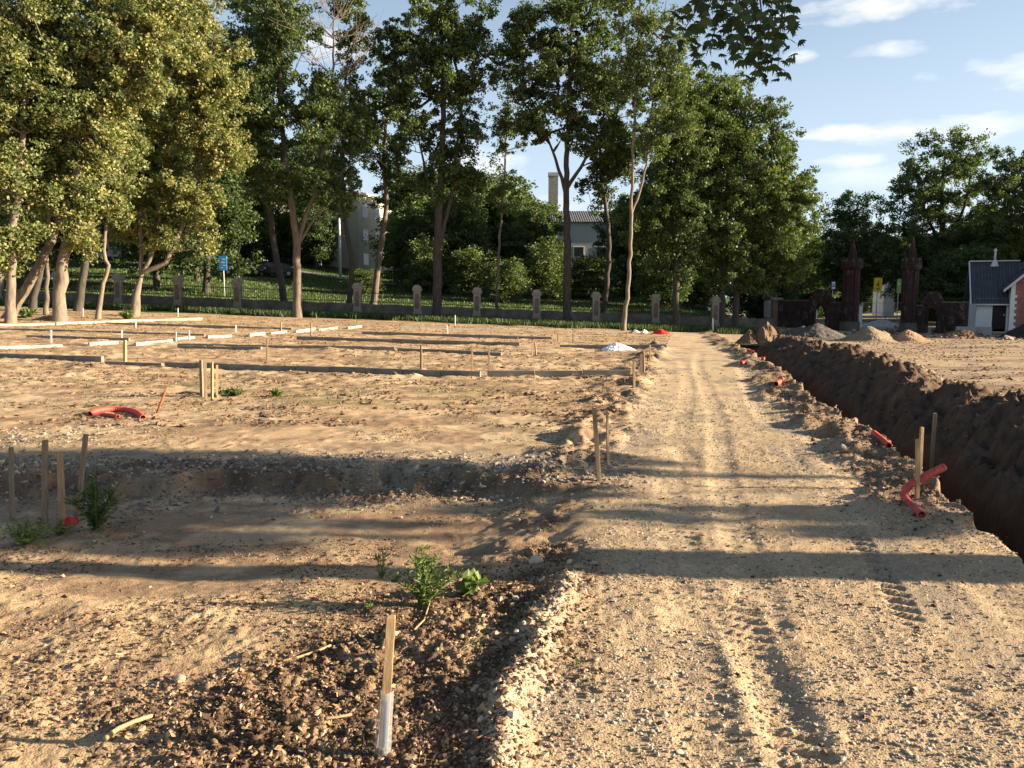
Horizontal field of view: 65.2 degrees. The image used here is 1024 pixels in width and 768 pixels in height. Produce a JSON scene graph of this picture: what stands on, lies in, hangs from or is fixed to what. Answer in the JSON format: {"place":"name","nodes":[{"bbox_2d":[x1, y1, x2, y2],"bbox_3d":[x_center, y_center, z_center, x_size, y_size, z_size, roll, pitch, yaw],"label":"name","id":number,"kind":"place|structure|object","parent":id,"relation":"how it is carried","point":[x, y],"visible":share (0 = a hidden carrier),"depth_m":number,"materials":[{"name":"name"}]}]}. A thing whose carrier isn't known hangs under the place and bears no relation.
{"place":"outdoors","nodes":[
{"label":"outdoors","id":0,"kind":"place"},
{"bbox_2d":[0,425,659,531],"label":"rim gravel","id":1,"kind":"structure","parent":0,"point":[523,464],"depth_m":8.20,"materials":[{"name":"brown gravel"}]},
{"bbox_2d":[0,256,1023,767],"bbox_3d":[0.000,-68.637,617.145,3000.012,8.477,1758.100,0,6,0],"label":"ground","id":2,"kind":"structure","parent":0,"point":[692,362],"depth_m":6.41,"materials":[{"name":"soil"}]},
{"bbox_2d":[8,447,14,519],"bbox_3d":[-4.454,0.985,7.121,0.082,0.860,0.032,0,6,0],"label":"stake","id":3,"kind":"object","parent":2,"relation":"on","point":[11,483],"visible":0.72,"depth_m":7.10,"materials":[{"name":"brown wood"}]},
{"bbox_2d":[0,515,54,547],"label":"weed plant","id":4,"kind":"object","parent":2,"relation":"on","point":[22,538],"visible":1,"depth_m":6.38,"materials":[{"name":"green plant"}]},
{"bbox_2d":[0,4,63,284],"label":"broadleaf tree","id":5,"kind":"object","parent":2,"relation":"on","point":[55,249],"visible":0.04,"depth_m":63.30,"materials":[{"name":"green plant"}]},
{"bbox_2d":[41,440,48,523],"bbox_3d":[-4.064,0.950,6.960,0.106,0.939,0.042,0,6,0],"label":"stake","id":6,"kind":"object","parent":2,"relation":"on","point":[44,488],"visible":0.77,"depth_m":6.94,"materials":[{"name":"brown wood"}]},
{"bbox_2d":[0,0,98,323],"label":"yellowing tree","id":7,"kind":"object","parent":2,"relation":"on","point":[26,73],"visible":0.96,"depth_m":35.53,"materials":[{"name":"green plant"}]},
{"bbox_2d":[0,353,103,361],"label":"kerb line","id":8,"kind":"object","parent":2,"relation":"on","point":[73,357],"visible":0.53,"depth_m":21.81,"materials":[{"name":"concrete"}]},
{"bbox_2d":[43,158,61,314],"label":"yellowing tree","id":9,"kind":"object","parent":2,"relation":"on","point":[47,297],"visible":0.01,"depth_m":42.60,"materials":[{"name":"brown plant"}]},
{"bbox_2d":[0,0,121,318],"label":"yellowing tree","id":10,"kind":"object","parent":2,"relation":"on","point":[60,167],"visible":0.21,"depth_m":37.18,"materials":[{"name":"green plant"}]},
{"bbox_2d":[57,452,65,520],"bbox_3d":[-3.942,1.004,6.997,0.073,0.831,0.040,0,6,0],"label":"stake","id":11,"kind":"object","parent":2,"relation":"on","point":[61,486],"visible":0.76,"depth_m":6.97,"materials":[{"name":"brown wood"}]},
{"bbox_2d":[0,117,129,309],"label":"yellowing tree","id":12,"kind":"object","parent":2,"relation":"on","point":[34,295],"visible":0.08,"depth_m":45.49,"materials":[{"name":"green plant"}]},
{"bbox_2d":[74,434,88,520],"bbox_3d":[-3.805,0.921,7.051,0.192,0.973,0.034,0,6,0],"label":"stake","id":13,"kind":"object","parent":2,"relation":"on","point":[82,464],"visible":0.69,"depth_m":7.02,"materials":[{"name":"brown wood"}]},
{"bbox_2d":[64,470,126,530],"bbox_3d":[-3.530,0.986,6.789,0.441,0.574,0.380,0,6,0],"label":"weed plant","id":14,"kind":"object","parent":2,"relation":"on","point":[95,520],"visible":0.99,"depth_m":6.77,"materials":[{"name":"green plant"}]},
{"bbox_2d":[0,328,204,335],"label":"kerb line","id":15,"kind":"object","parent":2,"relation":"on","point":[100,331],"visible":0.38,"depth_m":32.43,"materials":[{"name":"concrete"}]},
{"bbox_2d":[16,0,209,321],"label":"yellowing tree","id":16,"kind":"object","parent":2,"relation":"on","point":[140,22],"visible":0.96,"depth_m":36.74,"materials":[{"name":"green plant"}]},
{"bbox_2d":[73,90,158,311],"bbox_3d":[-23.660,-11.546,46.129,6.991,15.271,4.462,0,6,0],"label":"yellowing tree","id":17,"kind":"object","parent":2,"relation":"on","point":[78,306],"visible":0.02,"depth_m":46.42,"materials":[{"name":"green plant"}]},
{"bbox_2d":[88,406,145,417],"bbox_3d":[-5.851,0.433,12.130,1.006,0.136,0.510,2,6,14],"label":"red pipe","id":18,"kind":"object","parent":2,"relation":"on","point":[138,413],"visible":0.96,"depth_m":12.22,"materials":[{"name":"plastic"}]},
{"bbox_2d":[92,111,152,318],"bbox_3d":[-19.673,-8.659,40.411,3.346,11.243,3.486,0,6,0],"label":"yellowing tree","id":19,"kind":"object","parent":2,"relation":"on","point":[140,148],"visible":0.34,"depth_m":40.14,"materials":[{"name":"green plant"}]},
{"bbox_2d":[55,318,201,324],"bbox_3d":[-18.664,-3.060,39.641,0.121,0.271,7.939,4,7,30],"label":"kerb line","id":20,"kind":"object","parent":2,"relation":"on","point":[116,321],"visible":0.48,"depth_m":39.03,"materials":[{"name":"concrete"}]},
{"bbox_2d":[98,38,201,287],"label":"broadleaf tree","id":21,"kind":"object","parent":2,"relation":"on","point":[132,251],"visible":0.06,"depth_m":65.30,"materials":[{"name":"green plant"}]},
{"bbox_2d":[101,0,263,316],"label":"yellowing tree","id":22,"kind":"object","parent":2,"relation":"on","point":[207,92],"visible":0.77,"depth_m":42.33,"materials":[{"name":"green plant"}]},
{"bbox_2d":[107,322,291,329],"bbox_3d":[-14.527,-2.614,37.076,8.913,0.464,0.114,1,6,5],"label":"kerb line","id":23,"kind":"object","parent":2,"relation":"on","point":[200,326],"visible":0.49,"depth_m":37.01,"materials":[{"name":"concrete"}]},
{"bbox_2d":[157,31,263,293],"bbox_3d":[-24.372,-17.765,64.708,8.332,21.217,8.345,-3,7,-27],"label":"broadleaf tree","id":24,"kind":"object","parent":2,"relation":"on","point":[233,216],"visible":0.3,"depth_m":64.46,"materials":[{"name":"green plant"}]},
{"bbox_2d":[220,130,287,259],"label":"broadleaf tree","id":25,"kind":"object","parent":2,"relation":"on","point":[261,206],"visible":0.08,"depth_m":96.74,"materials":[{"name":"green plant"}]},
{"bbox_2d":[211,0,306,300],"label":"broadleaf tree","id":26,"kind":"object","parent":2,"relation":"on","point":[233,5],"visible":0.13,"depth_m":56.11,"materials":[{"name":"green plant"}]},
{"bbox_2d":[232,208,290,260],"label":"bush","id":27,"kind":"object","parent":2,"relation":"on","point":[263,243],"visible":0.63,"depth_m":93.95,"materials":[{"name":"green plant"}]},
{"bbox_2d":[177,343,394,350],"bbox_3d":[-7.508,-1.170,26.481,7.375,0.312,0.114,1,6,5],"label":"kerb line","id":28,"kind":"object","parent":2,"relation":"on","point":[324,346],"visible":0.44,"depth_m":26.37,"materials":[{"name":"concrete"}]},
{"bbox_2d":[270,131,342,264],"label":"broadleaf tree","id":29,"kind":"object","parent":2,"relation":"on","point":[286,216],"visible":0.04,"depth_m":94.93,"materials":[{"name":"green plant"}]},
{"bbox_2d":[226,0,387,317],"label":"broadleaf tree","id":30,"kind":"object","parent":2,"relation":"on","point":[279,28],"visible":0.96,"depth_m":47.88,"materials":[{"name":"green plant"}]},
{"bbox_2d":[278,217,336,264],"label":"bush","id":31,"kind":"object","parent":2,"relation":"on","point":[289,250],"visible":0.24,"depth_m":94.70,"materials":[{"name":"green plant"}]},
{"bbox_2d":[287,132,344,269],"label":"broadleaf tree","id":32,"kind":"object","parent":2,"relation":"on","point":[320,228],"visible":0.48,"depth_m":89.17,"materials":[{"name":"green plant"}]},
{"bbox_2d":[165,362,480,376],"bbox_3d":[-4.756,-0.293,19.153,8.488,0.288,0.114,2,7,17],"label":"kerb line","id":33,"kind":"object","parent":2,"relation":"on","point":[330,369],"visible":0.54,"depth_m":18.99,"materials":[{"name":"concrete"}]},
{"bbox_2d":[304,0,379,303],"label":"broadleaf tree","id":34,"kind":"object","parent":2,"relation":"on","point":[363,95],"visible":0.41,"depth_m":53.97,"materials":[{"name":"green plant"}]},
{"bbox_2d":[323,191,397,272],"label":"apartment block","id":35,"kind":"structure","parent":2,"relation":"on","point":[362,220],"depth_m":98.21,"materials":[{"name":"beige concrete"}]},
{"bbox_2d":[340,268,385,294],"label":"shrub","id":36,"kind":"object","parent":2,"relation":"on","point":[363,277],"visible":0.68,"depth_m":70.89,"materials":[{"name":"green plant"}]},
{"bbox_2d":[355,57,416,303],"bbox_3d":[-9.189,-14.730,58.785,5.038,19.224,4.273,0,6,0],"label":"broadleaf tree","id":37,"kind":"object","parent":2,"relation":"on","point":[389,111],"visible":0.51,"depth_m":58.23,"materials":[{"name":"green plant"}]},
{"bbox_2d":[1,290,772,327],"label":"plinth wall","id":38,"kind":"structure","parent":2,"relation":"on","point":[425,310],"depth_m":53.62,"materials":[{"name":"beige concrete"}]},
{"bbox_2d":[378,615,395,753],"bbox_3d":[-0.501,1.276,3.157,0.095,0.749,0.071,0,6,0],"label":"stake","id":39,"kind":"object","parent":2,"relation":"on","point":[387,683],"visible":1,"depth_m":3.13,"materials":[{"name":"brown wood"}]},
{"bbox_2d":[0,298,776,334],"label":"tall grass","id":40,"kind":"structure","parent":2,"relation":"on","point":[604,324],"depth_m":51.11,"materials":[{"name":"green plant"}]},
{"bbox_2d":[5,255,786,332],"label":"lawn grass","id":41,"kind":"structure","parent":2,"relation":"on","point":[403,290],"depth_m":72.02,"materials":[{"name":"green plant"}]},
{"bbox_2d":[371,206,431,286],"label":"broadleaf tree","id":42,"kind":"object","parent":2,"relation":"on","point":[407,228],"visible":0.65,"depth_m":80.00,"materials":[{"name":"green plant"}]},
{"bbox_2d":[361,163,447,273],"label":"broadleaf tree","id":43,"kind":"object","parent":2,"relation":"on","point":[405,199],"visible":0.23,"depth_m":91.66,"materials":[{"name":"green plant"}]},
{"bbox_2d":[297,336,519,345],"bbox_3d":[-4.003,-1.546,30.051,8.733,0.419,0.117,1,6,11],"label":"kerb line","id":44,"kind":"object","parent":2,"relation":"on","point":[436,342],"visible":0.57,"depth_m":29.95,"materials":[{"name":"concrete"}]},
{"bbox_2d":[383,544,462,606],"bbox_3d":[-0.512,1.118,4.663,0.437,0.390,0.325,-3,7,-26],"label":"weed plant","id":45,"kind":"object","parent":2,"relation":"on","point":[423,594],"visible":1,"depth_m":4.65,"materials":[{"name":"green plant"}]},
{"bbox_2d":[401,232,454,293],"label":"bush","id":46,"kind":"object","parent":2,"relation":"on","point":[421,262],"visible":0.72,"depth_m":74.15,"materials":[{"name":"green plant"}]},
{"bbox_2d":[363,0,504,315],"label":"broadleaf tree","id":47,"kind":"object","parent":2,"relation":"on","point":[433,58],"visible":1,"depth_m":51.81,"materials":[{"name":"green plant"}]},
{"bbox_2d":[411,184,500,289],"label":"broadleaf tree","id":48,"kind":"object","parent":2,"relation":"on","point":[464,225],"visible":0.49,"depth_m":77.33,"materials":[{"name":"green plant"}]},
{"bbox_2d":[362,331,551,339],"bbox_3d":[-2.451,-2.039,34.761,8.380,0.440,0.121,1,6,7],"label":"kerb line","id":49,"kind":"object","parent":2,"relation":"on","point":[454,335],"visible":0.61,"depth_m":34.68,"materials":[{"name":"concrete"}]},
{"bbox_2d":[442,244,496,295],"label":"shrub","id":50,"kind":"object","parent":2,"relation":"on","point":[466,277],"visible":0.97,"depth_m":72.48,"materials":[{"name":"green plant"}]},
{"bbox_2d":[454,568,489,595],"bbox_3d":[-0.244,1.212,4.834,0.165,0.191,0.190,-2,7,-21],"label":"weed plant","id":51,"kind":"object","parent":2,"relation":"on","point":[467,584],"visible":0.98,"depth_m":4.85,"materials":[{"name":"green plant"}]},
{"bbox_2d":[473,183,512,285],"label":"broadleaf tree","id":52,"kind":"object","parent":2,"relation":"on","point":[491,211],"visible":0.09,"depth_m":81.19,"materials":[{"name":"green plant"}]},
{"bbox_2d":[476,256,532,301],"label":"shrub","id":53,"kind":"object","parent":2,"relation":"on","point":[510,281],"visible":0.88,"depth_m":68.92,"materials":[{"name":"green plant"}]},
{"bbox_2d":[478,37,536,308],"bbox_3d":[-0.289,-14.169,55.695,4.200,20.061,3.556,0,6,0],"label":"broadleaf tree","id":54,"kind":"object","parent":2,"relation":"on","point":[505,127],"visible":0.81,"depth_m":55.28,"materials":[{"name":"green plant"}]},
{"bbox_2d":[478,163,539,202],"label":"broadleaf tree","id":55,"kind":"object","parent":2,"relation":"on","point":[521,194],"visible":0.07,"depth_m":95.14,"materials":[{"name":"green plant"}]},
{"bbox_2d":[400,327,619,332],"bbox_3d":[0.259,-2.822,42.736,12.868,0.639,0.118,-3,7,-24],"label":"kerb line","id":56,"kind":"object","parent":2,"relation":"on","point":[437,328],"visible":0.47,"depth_m":42.04,"materials":[{"name":"concrete"}]},
{"bbox_2d":[2,488,1020,767],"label":"litter","id":57,"kind":"object","parent":2,"relation":"on","point":[336,706],"visible":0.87,"depth_m":3.62,"materials":[{"name":"plant"}]},
{"bbox_2d":[0,362,1023,767],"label":"soil clods","id":58,"kind":"object","parent":2,"relation":"on","point":[358,760],"visible":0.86,"depth_m":4.02,"materials":[{"name":"soil"}]},
{"bbox_2d":[0,308,1023,426],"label":"field clods","id":59,"kind":"object","parent":2,"relation":"on","point":[159,423],"visible":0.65,"depth_m":16.81,"materials":[{"name":"soil"}]},
{"bbox_2d":[486,196,559,289],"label":"broadleaf tree","id":60,"kind":"object","parent":2,"relation":"on","point":[522,229],"visible":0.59,"depth_m":79.52,"materials":[{"name":"green plant"}]},
{"bbox_2d":[451,558,625,767],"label":"edge stones","id":61,"kind":"object","parent":2,"relation":"on","point":[514,713],"visible":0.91,"depth_m":3.60,"materials":[{"name":"beige stone"}]},
{"bbox_2d":[515,199,574,258],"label":"broadleaf tree","id":62,"kind":"object","parent":2,"relation":"on","point":[556,225],"visible":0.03,"depth_m":89.90,"materials":[{"name":"green plant"}]},
{"bbox_2d":[524,236,573,299],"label":"shrub","id":63,"kind":"object","parent":2,"relation":"on","point":[547,269],"visible":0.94,"depth_m":72.24,"materials":[{"name":"green plant"}]},
{"bbox_2d":[548,172,558,209],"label":"boiler chimney","id":64,"kind":"object","parent":2,"relation":"on","point":[552,187],"visible":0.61,"depth_m":115.94,"materials":[{"name":"paint"}]},
{"bbox_2d":[487,370,629,376],"bbox_3d":[1.053,-0.176,18.160,3.228,0.291,0.111,0,6,2],"label":"kerb line","id":65,"kind":"object","parent":2,"relation":"on","point":[540,373],"visible":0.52,"depth_m":18.11,"materials":[{"name":"concrete"}]},
{"bbox_2d":[493,0,638,320],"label":"broadleaf tree","id":66,"kind":"object","parent":2,"relation":"on","point":[550,47],"visible":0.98,"depth_m":51.66,"materials":[{"name":"green plant"}]},
{"bbox_2d":[558,252,625,299],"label":"shrub","id":67,"kind":"object","parent":2,"relation":"on","point":[590,281],"visible":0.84,"depth_m":74.30,"materials":[{"name":"green plant"}]},
{"bbox_2d":[592,408,600,481],"bbox_3d":[0.831,0.689,7.804,0.112,0.918,0.035,0,6,0],"label":"stake","id":68,"kind":"object","parent":2,"relation":"on","point":[596,445],"visible":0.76,"depth_m":7.78,"materials":[{"name":"brown wood"}]},
{"bbox_2d":[573,69,649,312],"bbox_3d":[7.162,-13.030,56.744,5.784,18.049,4.439,0,6,0],"label":"broadleaf tree","id":69,"kind":"object","parent":2,"relation":"on","point":[604,175],"visible":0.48,"depth_m":56.54,"materials":[{"name":"green plant"}]},
{"bbox_2d":[591,198,633,285],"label":"broadleaf tree","id":70,"kind":"object","parent":2,"relation":"on","point":[601,231],"visible":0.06,"depth_m":91.01,"materials":[{"name":"green plant"}]},
{"bbox_2d":[548,211,700,302],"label":"building","id":71,"kind":"structure","parent":2,"relation":"on","point":[583,234],"depth_m":102.63,"materials":[{"name":"grey"}]},
{"bbox_2d":[602,189,652,296],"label":"broadleaf tree","id":72,"kind":"object","parent":2,"relation":"on","point":[622,254],"visible":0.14,"depth_m":78.44,"materials":[{"name":"green plant"}]},
{"bbox_2d":[626,122,674,276],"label":"broadleaf tree","id":73,"kind":"object","parent":2,"relation":"on","point":[649,174],"visible":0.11,"depth_m":75.24,"materials":[{"name":"green plant"}]},
{"bbox_2d":[599,0,704,330],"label":"broadleaf tree","id":74,"kind":"object","parent":2,"relation":"on","point":[663,83],"visible":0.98,"depth_m":47.01,"materials":[{"name":"green plant"}]},
{"bbox_2d":[631,245,695,308],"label":"bush","id":75,"kind":"object","parent":2,"relation":"on","point":[662,288],"visible":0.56,"depth_m":68.78,"materials":[{"name":"green plant"}]},
{"bbox_2d":[606,52,736,327],"bbox_3d":[10.047,-11.951,51.079,8.107,17.600,5.145,0,6,0],"label":"broadleaf tree","id":76,"kind":"object","parent":2,"relation":"on","point":[651,227],"visible":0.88,"depth_m":50.38,"materials":[{"name":"green plant"}]},
{"bbox_2d":[634,180,737,309],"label":"broadleaf tree","id":77,"kind":"object","parent":2,"relation":"on","point":[698,300],"visible":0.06,"depth_m":75.67,"materials":[{"name":"green plant"}]},
{"bbox_2d":[681,155,733,311],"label":"broadleaf tree","id":78,"kind":"object","parent":2,"relation":"on","point":[713,273],"visible":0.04,"depth_m":74.15,"materials":[{"name":"green plant"}]},
{"bbox_2d":[661,0,806,90],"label":"maple tree","id":79,"kind":"object","parent":2,"relation":"on","point":[751,15],"visible":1,"depth_m":6.23,"materials":[{"name":"green plant"}]},
{"bbox_2d":[658,70,831,326],"bbox_3d":[15.470,-11.715,53.071,11.774,17.049,7.343,0,6,0],"label":"broadleaf tree","id":80,"kind":"object","parent":2,"relation":"on","point":[760,196],"visible":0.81,"depth_m":51.64,"materials":[{"name":"green plant"}]},
{"bbox_2d":[482,394,1023,767],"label":"road gravel","id":81,"kind":"structure","parent":2,"relation":"on","point":[1005,741],"depth_m":3.96,"materials":[{"name":"beige gravel"}]},
{"bbox_2d":[735,321,784,345],"bbox_3d":[10.873,-2.178,34.592,2.845,1.061,1.559,0,6,0],"label":"earth pile","id":82,"kind":"object","parent":2,"relation":"on","point":[765,334],"visible":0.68,"depth_m":34.22,"materials":[{"name":"soil"}]},
{"bbox_2d":[725,195,812,318],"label":"broadleaf tree","id":83,"kind":"object","parent":2,"relation":"on","point":[752,306],"visible":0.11,"depth_m":82.06,"materials":[{"name":"green plant"}]},
{"bbox_2d":[777,289,841,330],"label":"gate wall","id":84,"kind":"structure","parent":2,"relation":"on","point":[794,313],"depth_m":60.10,"materials":[{"name":"brick"}]},
{"bbox_2d":[783,235,840,318],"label":"broadleaf tree","id":85,"kind":"object","parent":2,"relation":"on","point":[805,292],"visible":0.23,"depth_m":88.86,"materials":[{"name":"green plant"}]},
{"bbox_2d":[780,323,845,340],"bbox_3d":[17.498,-2.984,46.062,5.515,1.025,4.501,0,6,0],"label":"gravel pile","id":86,"kind":"object","parent":2,"relation":"on","point":[818,331],"visible":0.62,"depth_m":45.30,"materials":[{"name":"gravel"}]},
{"bbox_2d":[839,240,863,330],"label":"gate tower","id":87,"kind":"structure","parent":2,"relation":"on","point":[852,265],"depth_m":58.00,"materials":[{"name":"brick"}]},
{"bbox_2d":[804,189,902,302],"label":"broadleaf tree","id":88,"kind":"object","parent":2,"relation":"on","point":[834,253],"visible":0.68,"depth_m":81.89,"materials":[{"name":"green plant"}]},
{"bbox_2d":[836,326,900,342],"bbox_3d":[19.612,-2.695,43.611,4.121,0.928,3.084,0,6,0],"label":"sand pile","id":89,"kind":"object","parent":2,"relation":"on","point":[868,334],"visible":0.94,"depth_m":43.03,"materials":[{"name":"sand"}]},
{"bbox_2d":[716,335,1023,496],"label":"bank clods","id":90,"kind":"object","parent":2,"relation":"on","point":[902,480],"visible":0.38,"depth_m":11.56,"materials":[{"name":"soil"}]},
{"bbox_2d":[871,257,896,315],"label":"white house","id":91,"kind":"structure","parent":2,"relation":"on","point":[884,306],"depth_m":99.65,"materials":[{"name":"paint"}]},
{"bbox_2d":[775,325,1022,339],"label":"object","id":92,"kind":"object","parent":2,"relation":"on","point":[891,331],"visible":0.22,"depth_m":50.82,"materials":[{"name":"soil"}]},
{"bbox_2d":[878,247,937,320],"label":"broadleaf tree","id":93,"kind":"object","parent":2,"relation":"on","point":[890,290],"visible":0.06,"depth_m":83.98,"materials":[{"name":"green plant"}]},
{"bbox_2d":[898,236,921,331],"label":"gate tower","id":94,"kind":"structure","parent":2,"relation":"on","point":[911,265],"depth_m":55.58,"materials":[{"name":"brick"}]},
{"bbox_2d":[894,330,932,342],"bbox_3d":[21.608,-2.598,43.605,3.045,0.728,2.561,0,6,0],"label":"soil pile","id":95,"kind":"object","parent":2,"relation":"on","point":[907,336],"visible":0.72,"depth_m":43.18,"materials":[{"name":"beige sand"}]},
{"bbox_2d":[900,464,946,518],"bbox_3d":[3.385,0.868,6.674,0.290,0.351,0.660,6,8,41],"label":"red pipe","id":96,"kind":"object","parent":2,"relation":"on","point":[907,487],"visible":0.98,"depth_m":6.75,"materials":[{"name":"plastic"}]},
{"bbox_2d":[916,291,969,333],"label":"gate wall","id":97,"kind":"structure","parent":2,"relation":"on","point":[950,316],"depth_m":54.60,"materials":[{"name":"brick"}]},
{"bbox_2d":[864,123,1023,280],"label":"broadleaf tree","id":98,"kind":"object","parent":2,"relation":"on","point":[960,166],"visible":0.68,"depth_m":77.65,"materials":[{"name":"green plant"}]},
{"bbox_2d":[918,244,1005,320],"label":"broadleaf tree","id":99,"kind":"object","parent":2,"relation":"on","point":[954,286],"visible":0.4,"depth_m":68.31,"materials":[{"name":"green plant"}]},
{"bbox_2d":[928,222,1023,292],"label":"broadleaf tree","id":100,"kind":"object","parent":2,"relation":"on","point":[989,239],"visible":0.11,"depth_m":74.77,"materials":[{"name":"green plant"}]},
{"bbox_2d":[963,248,1020,332],"bbox_3d":[34.729,-6.544,57.738,3.230,6.450,6.480,3,7,24],"label":"white annex","id":101,"kind":"object","parent":2,"relation":"on","point":[987,281],"visible":0.72,"depth_m":56.90,"materials":[{"name":"paint"}]},
{"bbox_2d":[991,305,1005,328],"bbox_3d":[34.276,-4.823,56.319,0.830,1.940,0.110,3,7,24],"label":"door","id":102,"kind":"structure","parent":101,"relation":"in","point":[999,311],"depth_m":56.33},
{"bbox_2d":[964,145,1023,261],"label":"broadleaf tree","id":103,"kind":"object","parent":2,"relation":"on","point":[1000,220],"visible":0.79,"depth_m":71.86,"materials":[{"name":"green plant"}]},
{"bbox_2d":[998,261,1023,330],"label":"brick house","id":104,"kind":"structure","parent":2,"relation":"on","point":[1015,286],"depth_m":55.16,"materials":[{"name":"red brick"}]},
{"bbox_2d":[6,0,1023,296],"label":"sky","id":105,"kind":"structure","parent":0,"point":[868,76],"materials":[{"name":"blue"}]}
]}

